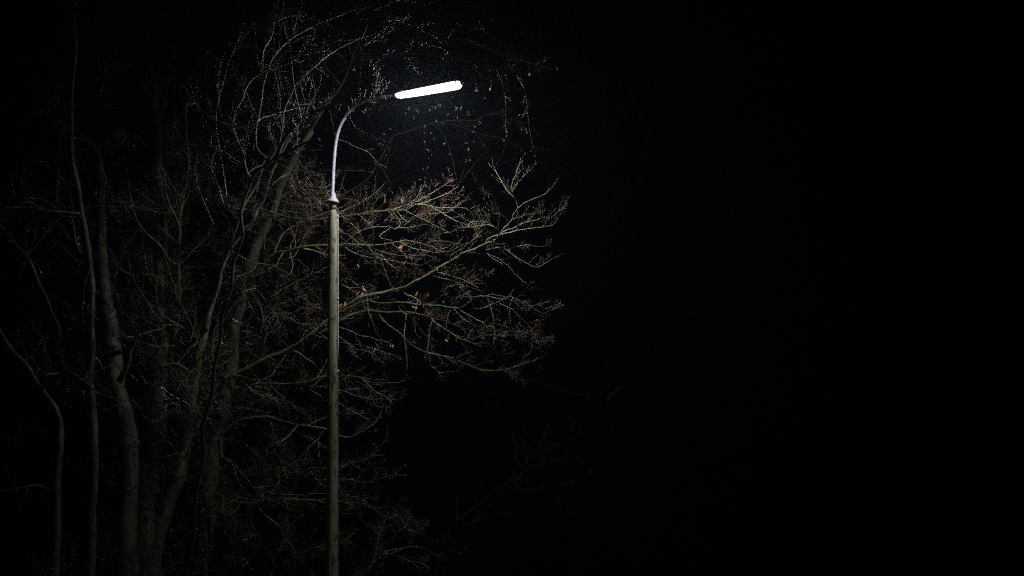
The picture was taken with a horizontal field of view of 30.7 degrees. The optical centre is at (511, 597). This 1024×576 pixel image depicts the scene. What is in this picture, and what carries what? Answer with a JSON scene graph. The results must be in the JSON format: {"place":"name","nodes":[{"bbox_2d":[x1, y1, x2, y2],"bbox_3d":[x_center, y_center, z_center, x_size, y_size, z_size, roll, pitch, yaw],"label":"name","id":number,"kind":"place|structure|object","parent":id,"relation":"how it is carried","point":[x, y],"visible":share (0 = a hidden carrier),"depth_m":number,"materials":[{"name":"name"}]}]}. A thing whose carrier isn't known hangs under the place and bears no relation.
{"place":"outdoors","nodes":[
{"label":"outdoors","id":0,"kind":"place"},
{"bbox_2d":[0,0,1023,575],"label":"sky","id":1,"kind":"structure","parent":0,"point":[789,234],"materials":[{"name":"black"}]},
{"bbox_3d":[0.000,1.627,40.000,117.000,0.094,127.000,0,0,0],"label":"ground","id":2,"kind":"structure","parent":0,"visible":0},
{"bbox_2d":[0,145,87,575],"bbox_3d":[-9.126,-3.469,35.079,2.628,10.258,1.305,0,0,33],"label":"beech tree","id":3,"kind":"object","parent":2,"relation":"on","point":[64,394],"visible":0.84,"depth_m":34.70,"materials":[{"name":"brown plant"}]},
{"bbox_2d":[0,0,132,575],"bbox_3d":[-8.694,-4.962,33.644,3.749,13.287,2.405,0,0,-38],"label":"beech tree","id":4,"kind":"object","parent":2,"relation":"on","point":[90,545],"visible":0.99,"depth_m":33.99,"materials":[{"name":"brown plant"}]},
{"bbox_2d":[0,307,172,575],"bbox_3d":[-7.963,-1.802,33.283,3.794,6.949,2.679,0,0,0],"label":"beech tree","id":5,"kind":"object","parent":2,"relation":"on","point":[56,536],"visible":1,"depth_m":33.58,"materials":[{"name":"brown plant"}]},
{"bbox_2d":[33,59,199,575],"bbox_3d":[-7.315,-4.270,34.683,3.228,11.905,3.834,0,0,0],"label":"beech tree","id":6,"kind":"object","parent":2,"relation":"on","point":[126,470],"visible":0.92,"depth_m":34.52,"materials":[{"name":"brown plant"}]},
{"bbox_2d":[115,0,243,575],"bbox_3d":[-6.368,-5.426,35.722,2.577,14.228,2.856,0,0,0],"label":"beech tree","id":7,"kind":"object","parent":2,"relation":"on","point":[157,136],"visible":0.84,"depth_m":35.76,"materials":[{"name":"brown plant"}]},
{"bbox_2d":[65,25,456,575],"bbox_3d":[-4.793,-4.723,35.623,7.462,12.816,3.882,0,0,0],"label":"beech tree","id":8,"kind":"object","parent":2,"relation":"on","point":[170,495],"visible":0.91,"depth_m":35.63,"materials":[{"name":"brown plant"}]},
{"bbox_2d":[201,486,357,575],"bbox_3d":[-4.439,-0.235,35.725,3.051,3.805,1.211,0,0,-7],"label":"leafless shrub","id":9,"kind":"object","parent":2,"relation":"on","point":[263,546],"visible":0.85,"depth_m":35.65,"materials":[{"name":"brown plant"}]},
{"bbox_2d":[132,0,556,575],"bbox_3d":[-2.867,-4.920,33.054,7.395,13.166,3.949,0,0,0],"label":"beech tree","id":10,"kind":"object","parent":2,"relation":"on","point":[277,156],"visible":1,"depth_m":32.83,"materials":[{"name":"brown plant"}]},
{"bbox_2d":[138,0,620,575],"bbox_3d":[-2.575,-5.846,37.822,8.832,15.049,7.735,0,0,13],"label":"beech tree","id":11,"kind":"object","parent":2,"relation":"on","point":[206,516],"visible":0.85,"depth_m":36.40,"materials":[{"name":"brown plant"}]},
{"bbox_2d":[325,79,462,575],"bbox_3d":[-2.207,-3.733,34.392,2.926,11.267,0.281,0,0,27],"label":"street lamp","id":12,"kind":"object","parent":2,"relation":"on","point":[332,517],"visible":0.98,"depth_m":34.91,"materials":[{"name":"metal"}]},
{"bbox_2d":[325,493,464,575],"bbox_3d":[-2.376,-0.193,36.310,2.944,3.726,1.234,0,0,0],"label":"leafless shrub","id":13,"kind":"object","parent":2,"relation":"on","point":[377,557],"visible":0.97,"depth_m":36.16,"materials":[{"name":"brown plant"}]},
{"bbox_2d":[430,419,592,575],"bbox_3d":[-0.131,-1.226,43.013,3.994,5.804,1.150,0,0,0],"label":"beech tree","id":14,"kind":"object","parent":2,"relation":"on","point":[543,455],"visible":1,"depth_m":43.13,"materials":[{"name":"brown plant"}]}
]}

